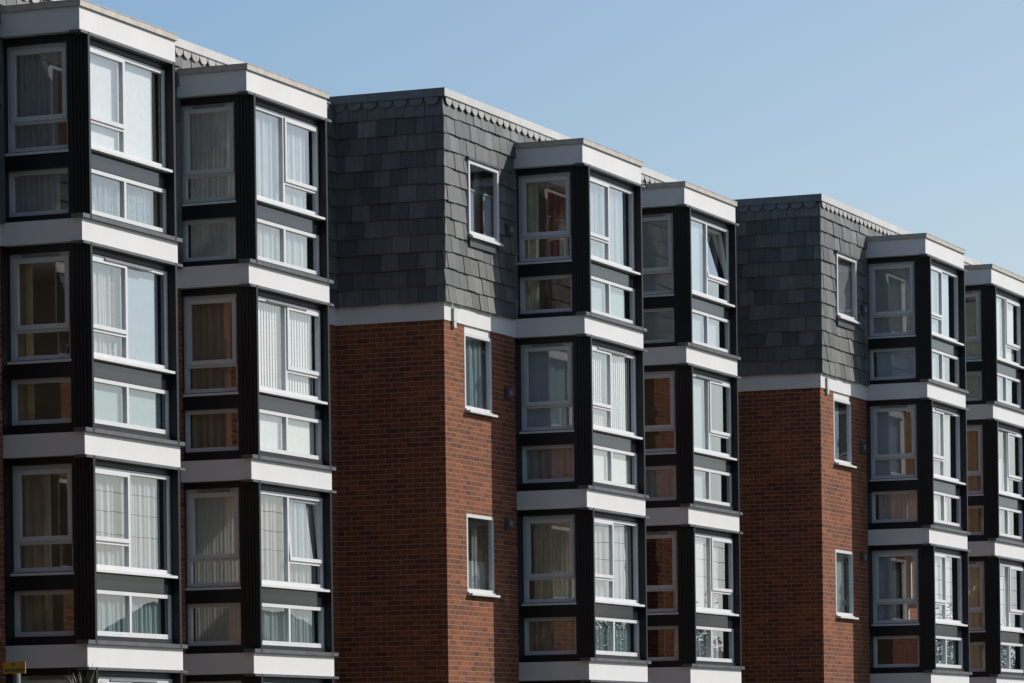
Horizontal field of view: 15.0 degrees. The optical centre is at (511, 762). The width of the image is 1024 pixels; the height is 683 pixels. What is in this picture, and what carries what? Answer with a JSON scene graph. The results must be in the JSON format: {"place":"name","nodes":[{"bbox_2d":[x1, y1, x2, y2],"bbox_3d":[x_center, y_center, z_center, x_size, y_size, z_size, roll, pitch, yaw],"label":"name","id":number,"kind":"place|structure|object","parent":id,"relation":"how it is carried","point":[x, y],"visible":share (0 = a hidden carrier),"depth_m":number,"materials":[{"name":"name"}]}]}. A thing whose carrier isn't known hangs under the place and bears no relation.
{"place":"outdoors","nodes":[
{"label":"outdoors","id":0,"kind":"place"},
{"bbox_2d":[86,0,1023,276],"label":"sky","id":1,"kind":"structure","parent":0,"point":[908,115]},
{"label":"ground","id":2,"kind":"structure","parent":0,"visible":0},
{"bbox_2d":[0,0,340,682],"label":"apartment block","id":3,"kind":"structure","parent":2,"relation":"on","point":[68,442],"depth_m":50.34,"materials":[{"name":"black metal"}]},
{"bbox_2d":[18,263,34,420],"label":"curtain","id":4,"kind":"object","parent":3,"relation":"attached to","point":[26,403],"visible":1,"depth_m":48.78,"materials":[{"name":"gold fabric"}]},
{"bbox_2d":[21,465,52,631],"bbox_3d":[-5.976,-2.641,48.733,0.444,2.200,0.098,-1,0,18],"label":"curtain","id":5,"kind":"object","parent":3,"relation":"attached to","point":[36,613],"visible":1,"depth_m":48.72,"materials":[{"name":"beige fabric"}]},
{"bbox_2d":[5,42,68,156],"bbox_3d":[-5.916,-8.287,48.520,0.913,1.380,0.170,-1,0,22],"label":"window","id":6,"kind":"structure","parent":3,"relation":"in","point":[14,121],"depth_m":48.57,"materials":[{"name":"plastic"}]},
{"bbox_2d":[15,53,59,212],"bbox_3d":[-5.960,-7.900,48.697,0.644,2.200,0.077,-1,0,22],"label":"curtain","id":7,"kind":"object","parent":3,"relation":"attached to","point":[37,86],"visible":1,"depth_m":48.68,"materials":[{"name":"grey fabric"}]},
{"bbox_2d":[7,251,70,364],"bbox_3d":[-5.882,-5.679,48.520,0.913,1.380,0.170,-1,0,22],"label":"window","id":8,"kind":"structure","parent":3,"relation":"in","point":[16,329],"depth_m":48.57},
{"bbox_2d":[9,168,68,216],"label":"window","id":9,"kind":"structure","parent":3,"relation":"in","point":[12,191],"depth_m":48.62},
{"bbox_2d":[12,377,70,425],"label":"window","id":10,"kind":"structure","parent":3,"relation":"in","point":[15,383],"depth_m":48.61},
{"bbox_2d":[10,464,73,575],"bbox_3d":[-5.848,-3.030,48.520,0.913,1.380,0.170,-1,0,22],"label":"window","id":11,"kind":"structure","parent":3,"relation":"in","point":[18,471],"depth_m":48.57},
{"bbox_2d":[14,589,73,636],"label":"window","id":12,"kind":"structure","parent":3,"relation":"in","point":[17,594],"depth_m":48.62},
{"bbox_2d":[93,262,110,354],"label":"curtain","id":13,"kind":"object","parent":3,"relation":"attached to","point":[101,299],"visible":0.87,"depth_m":48.91,"materials":[{"name":"white fabric"}]},
{"bbox_2d":[90,53,150,160],"bbox_3d":[-5.058,-8.311,49.234,0.050,1.460,2.069,-1,0,22],"label":"blind","id":14,"kind":"object","parent":3,"relation":"attached to","point":[104,99],"visible":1,"depth_m":49.54,"materials":[{"name":"white fabric"}]},
{"bbox_2d":[91,174,150,223],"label":"curtain","id":15,"kind":"object","parent":3,"relation":"attached to","point":[107,197],"visible":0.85,"depth_m":49.42,"materials":[{"name":"fabric"}]},
{"bbox_2d":[95,474,159,569],"bbox_3d":[-4.974,-3.049,49.354,0.077,1.410,2.282,-1,0,22],"label":"curtain","id":16,"kind":"object","parent":3,"relation":"attached to","point":[145,523],"visible":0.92,"depth_m":49.63,"materials":[{"name":"white fabric"}]},
{"bbox_2d":[94,382,160,428],"bbox_3d":[-4.966,-4.554,49.340,0.050,0.700,2.297,-1,0,22],"label":"blind","id":17,"kind":"object","parent":3,"relation":"attached to","point":[144,409],"visible":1,"depth_m":49.56,"materials":[{"name":"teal fabric"}]},
{"bbox_2d":[97,594,160,633],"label":"curtain","id":18,"kind":"object","parent":3,"relation":"attached to","point":[146,615],"visible":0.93,"depth_m":49.57,"materials":[{"name":"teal fabric"}]},
{"bbox_2d":[91,168,166,232],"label":"window","id":19,"kind":"structure","parent":3,"relation":"in","point":[123,181],"depth_m":49.32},
{"bbox_2d":[94,377,168,434],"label":"window","id":20,"kind":"structure","parent":3,"relation":"in","point":[125,386],"depth_m":49.31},
{"bbox_2d":[90,45,172,172],"bbox_3d":[-4.906,-8.303,49.296,0.175,1.330,2.277,-1,0,22],"label":"window","id":21,"kind":"structure","parent":3,"relation":"in","point":[120,127],"depth_m":49.26,"materials":[{"name":"plastic"}]},
{"bbox_2d":[97,589,171,638],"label":"window","id":22,"kind":"structure","parent":3,"relation":"in","point":[128,595],"depth_m":49.32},
{"bbox_2d":[93,254,175,373],"bbox_3d":[-4.872,-5.696,49.296,0.175,1.330,2.277,-1,0,22],"label":"window","id":23,"kind":"structure","parent":3,"relation":"in","point":[122,333],"depth_m":49.26,"materials":[{"name":"plastic"}]},
{"bbox_2d":[113,267,157,363],"bbox_3d":[-4.823,-5.706,49.730,0.050,1.460,1.227,-1,0,22],"label":"blind","id":24,"kind":"object","parent":3,"relation":"attached to","point":[142,321],"visible":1,"depth_m":49.81,"materials":[{"name":"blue fabric"}]},
{"bbox_2d":[95,466,177,578],"bbox_3d":[-4.838,-3.046,49.296,0.175,1.330,2.277,-1,0,22],"label":"window","id":25,"kind":"structure","parent":3,"relation":"in","point":[126,542],"depth_m":49.28,"materials":[{"name":"plastic"}]},
{"bbox_2d":[148,72,157,226],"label":"curtain","id":26,"kind":"object","parent":3,"relation":"attached to","point":[153,205],"visible":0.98,"depth_m":50.23,"materials":[{"name":"beige fabric"}]},
{"bbox_2d":[181,102,235,205],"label":"window","id":27,"kind":"structure","parent":3,"relation":"in","point":[186,111],"depth_m":53.10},
{"bbox_2d":[183,217,235,261],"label":"window","id":28,"kind":"structure","parent":3,"relation":"in","point":[186,258],"depth_m":53.14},
{"bbox_2d":[183,294,237,396],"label":"window","id":29,"kind":"structure","parent":3,"relation":"in","point":[189,364],"depth_m":53.10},
{"bbox_2d":[185,408,237,452],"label":"window","id":30,"kind":"structure","parent":3,"relation":"in","point":[188,414],"depth_m":53.15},
{"bbox_2d":[192,294,231,447],"bbox_3d":[-4.124,-5.315,53.226,0.587,2.200,0.118,-1,0,22],"label":"curtain","id":31,"kind":"object","parent":3,"relation":"attached to","point":[211,330],"visible":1,"depth_m":53.20,"materials":[{"name":"beige fabric"}]},
{"bbox_2d":[190,103,235,257],"bbox_3d":[-4.048,-7.924,53.180,0.796,2.200,0.077,-1,0,22],"label":"curtain","id":32,"kind":"object","parent":3,"relation":"attached to","point":[209,141],"visible":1,"depth_m":53.20,"materials":[{"name":"grey fabric"}]},
{"bbox_2d":[185,488,240,590],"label":"window","id":33,"kind":"structure","parent":3,"relation":"in","point":[191,495],"depth_m":53.10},
{"bbox_2d":[187,603,240,645],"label":"window","id":34,"kind":"structure","parent":3,"relation":"in","point":[191,642],"depth_m":53.14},
{"bbox_2d":[195,488,240,641],"bbox_3d":[-4.030,-2.666,53.201,0.702,2.200,0.042,-1,0,22],"label":"curtain","id":35,"kind":"object","parent":3,"relation":"attached to","point":[214,526],"visible":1,"depth_m":53.21,"materials":[{"name":"grey fabric"}]},
{"bbox_2d":[256,111,306,268],"bbox_3d":[-3.314,-7.934,53.813,0.076,2.200,2.101,-1,0,22],"label":"curtain","id":36,"kind":"object","parent":3,"relation":"attached to","point":[267,178],"visible":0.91,"depth_m":53.88,"materials":[{"name":"white fabric"}]},
{"bbox_2d":[258,301,312,395],"bbox_3d":[-3.211,-5.712,53.902,0.017,1.430,2.316,-1,0,22],"label":"blind","id":37,"kind":"object","parent":3,"relation":"attached to","point":[295,331],"visible":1,"depth_m":53.90,"materials":[{"name":"white fabric"}]},
{"bbox_2d":[260,414,313,454],"bbox_3d":[-3.208,-4.587,53.886,0.050,0.720,2.297,-1,0,22],"label":"blind","id":38,"kind":"object","parent":3,"relation":"attached to","point":[300,436],"visible":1,"depth_m":54.14,"materials":[{"name":"white fabric"}]},
{"bbox_2d":[261,494,315,583],"bbox_3d":[-3.216,-3.062,53.898,0.077,1.430,2.263,-1,0,22],"label":"curtain","id":39,"kind":"object","parent":3,"relation":"attached to","point":[302,524],"visible":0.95,"depth_m":53.96,"materials":[{"name":"fabric"}]},
{"bbox_2d":[262,607,314,642],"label":"curtain","id":40,"kind":"object","parent":3,"relation":"attached to","point":[302,625],"visible":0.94,"depth_m":54.15,"materials":[{"name":"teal fabric"}]},
{"bbox_2d":[257,218,319,275],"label":"window","id":41,"kind":"structure","parent":3,"relation":"in","point":[282,229],"depth_m":53.87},
{"bbox_2d":[259,409,321,459],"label":"window","id":42,"kind":"structure","parent":3,"relation":"in","point":[285,417],"depth_m":53.91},
{"bbox_2d":[256,105,325,220],"bbox_3d":[-3.148,-8.326,53.842,0.175,1.330,2.277,-1,0,22],"label":"window","id":43,"kind":"structure","parent":3,"relation":"in","point":[283,120],"depth_m":53.96,"materials":[{"name":"plastic"}]},
{"bbox_2d":[262,603,323,647],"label":"window","id":44,"kind":"structure","parent":3,"relation":"in","point":[287,618],"depth_m":53.89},
{"bbox_2d":[258,296,327,404],"bbox_3d":[-3.114,-5.718,53.842,0.175,1.330,2.277,-1,0,22],"label":"window","id":45,"kind":"structure","parent":3,"relation":"in","point":[285,308],"depth_m":53.92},
{"bbox_2d":[261,490,329,591],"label":"window","id":46,"kind":"structure","parent":3,"relation":"in","point":[286,498],"depth_m":54.09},
{"bbox_2d":[327,87,744,682],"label":"apartment block","id":47,"kind":"structure","parent":2,"relation":"on","point":[437,490],"depth_m":59.25,"materials":[{"name":"red brick"}]},
{"bbox_2d":[465,337,483,408],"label":"curtain","id":48,"kind":"object","parent":47,"relation":"attached to","point":[474,382],"visible":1,"depth_m":58.61,"materials":[{"name":"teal fabric"}]},
{"bbox_2d":[464,332,497,417],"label":"window","id":49,"kind":"structure","parent":47,"relation":"in","point":[488,413],"depth_m":58.79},
{"bbox_2d":[467,513,499,597],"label":"window","id":50,"kind":"structure","parent":47,"relation":"in","point":[472,592],"depth_m":58.82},
{"bbox_2d":[466,159,502,246],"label":"window","id":51,"kind":"structure","parent":47,"relation":"in","point":[494,241],"depth_m":58.60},
{"bbox_2d":[525,175,538,310],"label":"curtain","id":52,"kind":"object","parent":47,"relation":"attached to","point":[531,287],"visible":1,"depth_m":59.96,"materials":[{"name":"beige fabric"}]},
{"bbox_2d":[518,172,571,264],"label":"window","id":53,"kind":"structure","parent":47,"relation":"in","point":[523,235],"depth_m":59.79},
{"bbox_2d":[520,274,571,313],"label":"window","id":54,"kind":"structure","parent":47,"relation":"in","point":[522,279],"depth_m":59.82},
{"bbox_2d":[519,342,573,433],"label":"window","id":55,"kind":"structure","parent":47,"relation":"in","point":[525,349],"depth_m":59.77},
{"bbox_2d":[522,444,573,482],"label":"window","id":56,"kind":"structure","parent":47,"relation":"in","point":[524,448],"depth_m":59.82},
{"bbox_2d":[522,515,575,605],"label":"window","id":57,"kind":"structure","parent":47,"relation":"in","point":[527,521],"depth_m":59.77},
{"bbox_2d":[527,342,571,426],"bbox_3d":[0.568,-5.761,59.856,0.803,1.430,0.017,-1,0,22],"label":"blind","id":58,"kind":"object","parent":47,"relation":"attached to","point":[548,375],"visible":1,"depth_m":59.86,"materials":[{"name":"blue fabric"}]},
{"bbox_2d":[527,444,572,479],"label":"curtain","id":59,"kind":"object","parent":47,"relation":"attached to","point":[548,463],"visible":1,"depth_m":59.86,"materials":[{"name":"brown fabric"}]},
{"bbox_2d":[524,617,576,654],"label":"window","id":60,"kind":"structure","parent":47,"relation":"in","point":[526,620],"depth_m":59.81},
{"bbox_2d":[529,617,574,650],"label":"curtain","id":61,"kind":"object","parent":47,"relation":"attached to","point":[551,635],"visible":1,"depth_m":59.89,"materials":[{"name":"beige fabric"}]},
{"bbox_2d":[534,515,570,598],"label":"curtain","id":62,"kind":"object","parent":47,"relation":"attached to","point":[551,547],"visible":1,"depth_m":59.89,"materials":[{"name":"beige fabric"}]},
{"bbox_2d":[542,187,570,308],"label":"curtain","id":63,"kind":"object","parent":47,"relation":"attached to","point":[557,293],"visible":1,"depth_m":59.82,"materials":[{"name":"orange fabric"}]},
{"bbox_2d":[590,182,625,265],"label":"curtain","id":64,"kind":"object","parent":47,"relation":"attached to","point":[617,227],"visible":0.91,"depth_m":60.96,"materials":[{"name":"fabric"}]},
{"bbox_2d":[591,280,624,317],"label":"blind","id":65,"kind":"object","parent":47,"relation":"attached to","point":[617,299],"visible":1,"depth_m":60.82,"materials":[{"name":"white fabric"}]},
{"bbox_2d":[592,351,629,431],"bbox_3d":[1.465,-5.772,60.579,0.018,1.430,2.316,-1,0,22],"label":"blind","id":66,"kind":"object","parent":47,"relation":"attached to","point":[623,412],"visible":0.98,"depth_m":60.99,"materials":[{"name":"white fabric"}]},
{"bbox_2d":[593,449,630,484],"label":"blind","id":67,"kind":"object","parent":47,"relation":"attached to","point":[621,468],"visible":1,"depth_m":60.90,"materials":[{"name":"white fabric"}]},
{"bbox_2d":[594,523,631,599],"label":"curtain","id":68,"kind":"object","parent":47,"relation":"attached to","point":[622,562],"visible":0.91,"depth_m":60.97,"materials":[{"name":"white fabric"}]},
{"bbox_2d":[591,275,634,323],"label":"window","id":69,"kind":"structure","parent":47,"relation":"in","point":[607,283],"depth_m":60.55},
{"bbox_2d":[596,621,630,651],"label":"curtain","id":70,"kind":"object","parent":47,"relation":"attached to","point":[622,638],"visible":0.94,"depth_m":60.92,"materials":[{"name":"teal fabric"}]},
{"bbox_2d":[593,445,636,488],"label":"window","id":71,"kind":"structure","parent":47,"relation":"in","point":[609,451],"depth_m":60.55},
{"bbox_2d":[590,175,640,275],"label":"window","id":72,"kind":"structure","parent":47,"relation":"in","point":[605,239],"depth_m":60.52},
{"bbox_2d":[595,617,639,656],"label":"window","id":73,"kind":"structure","parent":47,"relation":"in","point":[611,621],"depth_m":60.55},
{"bbox_2d":[592,345,642,439],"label":"window","id":74,"kind":"structure","parent":47,"relation":"in","point":[607,407],"depth_m":60.52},
{"bbox_2d":[594,517,644,606],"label":"window","id":75,"kind":"structure","parent":47,"relation":"in","point":[610,522],"depth_m":60.52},
{"bbox_2d":[642,213,672,339],"bbox_3d":[2.372,-8.007,64.373,0.803,2.200,0.015,-1,0,22],"label":"blind","id":76,"kind":"object","parent":47,"relation":"attached to","point":[657,325],"visible":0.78,"depth_m":64.37,"materials":[{"name":"grey fabric"}]},
{"bbox_2d":[642,213,673,297],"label":"window","id":77,"kind":"structure","parent":47,"relation":"in","point":[665,216],"depth_m":64.19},
{"bbox_2d":[644,370,674,448],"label":"curtain","id":78,"kind":"object","parent":47,"relation":"attached to","point":[657,400],"visible":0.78,"depth_m":64.39,"materials":[{"name":"brown fabric"}]},
{"bbox_2d":[645,465,674,497],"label":"curtain","id":79,"kind":"object","parent":47,"relation":"attached to","point":[660,483],"visible":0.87,"depth_m":64.39,"materials":[{"name":"brown fabric"}]},
{"bbox_2d":[644,371,675,454],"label":"window","id":80,"kind":"structure","parent":47,"relation":"in","point":[660,374],"depth_m":64.19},
{"bbox_2d":[646,531,677,614],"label":"window","id":81,"kind":"structure","parent":47,"relation":"in","point":[665,534],"depth_m":64.19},
{"bbox_2d":[691,221,701,292],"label":"blind","id":82,"kind":"object","parent":47,"relation":"attached to","point":[696,251],"visible":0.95,"depth_m":64.87,"materials":[{"name":"white fabric"}]},
{"bbox_2d":[693,377,702,497],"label":"blind","id":83,"kind":"object","parent":47,"relation":"attached to","point":[697,414],"visible":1,"depth_m":64.82,"materials":[{"name":"white fabric"}]},
{"bbox_2d":[695,537,703,606],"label":"blind","id":84,"kind":"object","parent":47,"relation":"attached to","point":[699,554],"visible":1,"depth_m":64.83,"materials":[{"name":"white fabric"}]},
{"bbox_2d":[704,538,718,608],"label":"curtain","id":85,"kind":"object","parent":47,"relation":"attached to","point":[715,601],"visible":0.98,"depth_m":65.49,"materials":[{"name":"white fabric"}]},
{"bbox_2d":[691,216,734,307],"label":"window","id":86,"kind":"structure","parent":47,"relation":"in","point":[721,266],"depth_m":65.63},
{"bbox_2d":[696,626,733,662],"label":"window","id":87,"kind":"structure","parent":47,"relation":"in","point":[709,629],"depth_m":65.25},
{"bbox_2d":[693,373,736,460],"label":"window","id":88,"kind":"structure","parent":47,"relation":"in","point":[708,381],"depth_m":65.15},
{"bbox_2d":[695,533,738,615],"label":"window","id":89,"kind":"structure","parent":47,"relation":"in","point":[711,589],"depth_m":65.14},
{"bbox_2d":[734,193,1023,682],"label":"apartment block","id":90,"kind":"structure","parent":2,"relation":"on","point":[816,394],"depth_m":70.57,"materials":[{"name":"red brick"}]},
{"bbox_2d":[834,397,856,467],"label":"window","id":91,"kind":"structure","parent":90,"relation":"in","point":[842,408],"depth_m":69.69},
{"bbox_2d":[835,549,858,619],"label":"window","id":92,"kind":"structure","parent":90,"relation":"in","point":[844,559],"depth_m":69.69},
{"bbox_2d":[835,253,859,324],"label":"window","id":93,"kind":"structure","parent":90,"relation":"in","point":[845,267],"depth_m":69.73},
{"bbox_2d":[877,550,895,619],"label":"curtain","id":94,"kind":"object","parent":90,"relation":"attached to","point":[887,579],"visible":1,"depth_m":71.17,"materials":[{"name":"blue fabric"}]},
{"bbox_2d":[876,405,899,475],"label":"blind","id":95,"kind":"object","parent":90,"relation":"attached to","point":[887,432],"visible":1,"depth_m":71.13,"materials":[{"name":"blue fabric"}]},
{"bbox_2d":[868,261,915,338],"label":"window","id":96,"kind":"structure","parent":90,"relation":"in","point":[873,314],"depth_m":71.00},
{"bbox_2d":[874,261,912,332],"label":"blind","id":97,"kind":"object","parent":90,"relation":"attached to","point":[892,289],"visible":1,"depth_m":71.08,"materials":[{"name":"grey fabric"}]},
{"bbox_2d":[870,404,917,480],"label":"window","id":98,"kind":"structure","parent":90,"relation":"in","point":[893,408],"depth_m":71.00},
{"bbox_2d":[877,350,913,376],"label":"blind","id":99,"kind":"object","parent":90,"relation":"attached to","point":[895,363],"visible":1,"depth_m":71.06,"materials":[{"name":"blue fabric"}]},
{"bbox_2d":[872,550,918,625],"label":"window","id":100,"kind":"structure","parent":90,"relation":"in","point":[891,553],"depth_m":71.00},
{"bbox_2d":[879,490,915,519],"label":"curtain","id":101,"kind":"object","parent":90,"relation":"attached to","point":[897,506],"visible":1,"depth_m":71.10,"materials":[{"name":"brown fabric"}]},
{"bbox_2d":[891,635,917,663],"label":"curtain","id":102,"kind":"object","parent":90,"relation":"attached to","point":[904,651],"visible":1,"depth_m":71.06,"materials":[{"name":"brown fabric"}]},
{"bbox_2d":[899,404,914,474],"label":"curtain","id":103,"kind":"object","parent":90,"relation":"attached to","point":[907,466],"visible":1,"depth_m":71.02,"materials":[{"name":"beige fabric"}]},
{"bbox_2d":[932,349,958,386],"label":"window","id":104,"kind":"structure","parent":90,"relation":"in","point":[945,367],"depth_m":72.05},
{"bbox_2d":[934,491,960,526],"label":"window","id":105,"kind":"structure","parent":90,"relation":"in","point":[946,511],"depth_m":72.01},
{"bbox_2d":[931,264,963,345],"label":"window","id":106,"kind":"structure","parent":90,"relation":"in","point":[944,288],"depth_m":72.03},
{"bbox_2d":[936,636,962,668],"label":"window","id":107,"kind":"structure","parent":90,"relation":"in","point":[948,653],"depth_m":72.05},
{"bbox_2d":[933,407,965,484],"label":"window","id":108,"kind":"structure","parent":90,"relation":"in","point":[946,440],"depth_m":72.03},
{"bbox_2d":[935,551,967,626],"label":"window","id":109,"kind":"structure","parent":90,"relation":"in","point":[948,567],"depth_m":72.05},
{"bbox_2d":[965,302,980,397],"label":"blind","id":110,"kind":"object","parent":90,"relation":"attached to","point":[973,380],"visible":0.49,"depth_m":75.53,"materials":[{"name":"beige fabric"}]},
{"bbox_2d":[967,431,981,531],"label":"curtain","id":111,"kind":"object","parent":90,"relation":"attached to","point":[974,516],"visible":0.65,"depth_m":75.58,"materials":[{"name":"brown fabric"}]},
{"bbox_2d":[969,561,983,668],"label":"curtain","id":112,"kind":"object","parent":90,"relation":"attached to","point":[976,651],"visible":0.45,"depth_m":75.56,"materials":[{"name":"beige fabric"}]},
{"bbox_2d":[997,372,1020,407],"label":"window","id":113,"kind":"structure","parent":90,"relation":"in","point":[1009,388],"depth_m":76.58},
{"bbox_2d":[996,293,1023,369],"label":"window","id":114,"kind":"structure","parent":90,"relation":"in","point":[1008,310],"depth_m":76.54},
{"bbox_2d":[998,427,1023,499],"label":"window","id":115,"kind":"structure","parent":90,"relation":"in","point":[1009,442],"depth_m":76.54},
{"bbox_2d":[999,506,1022,539],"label":"window","id":116,"kind":"structure","parent":90,"relation":"in","point":[1010,520],"depth_m":76.60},
{"bbox_2d":[1000,563,1023,632],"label":"window","id":117,"kind":"structure","parent":90,"relation":"in","point":[1011,576],"depth_m":76.52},
{"bbox_2d":[1001,642,1023,672],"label":"window","id":118,"kind":"structure","parent":90,"relation":"in","point":[1012,654],"depth_m":76.56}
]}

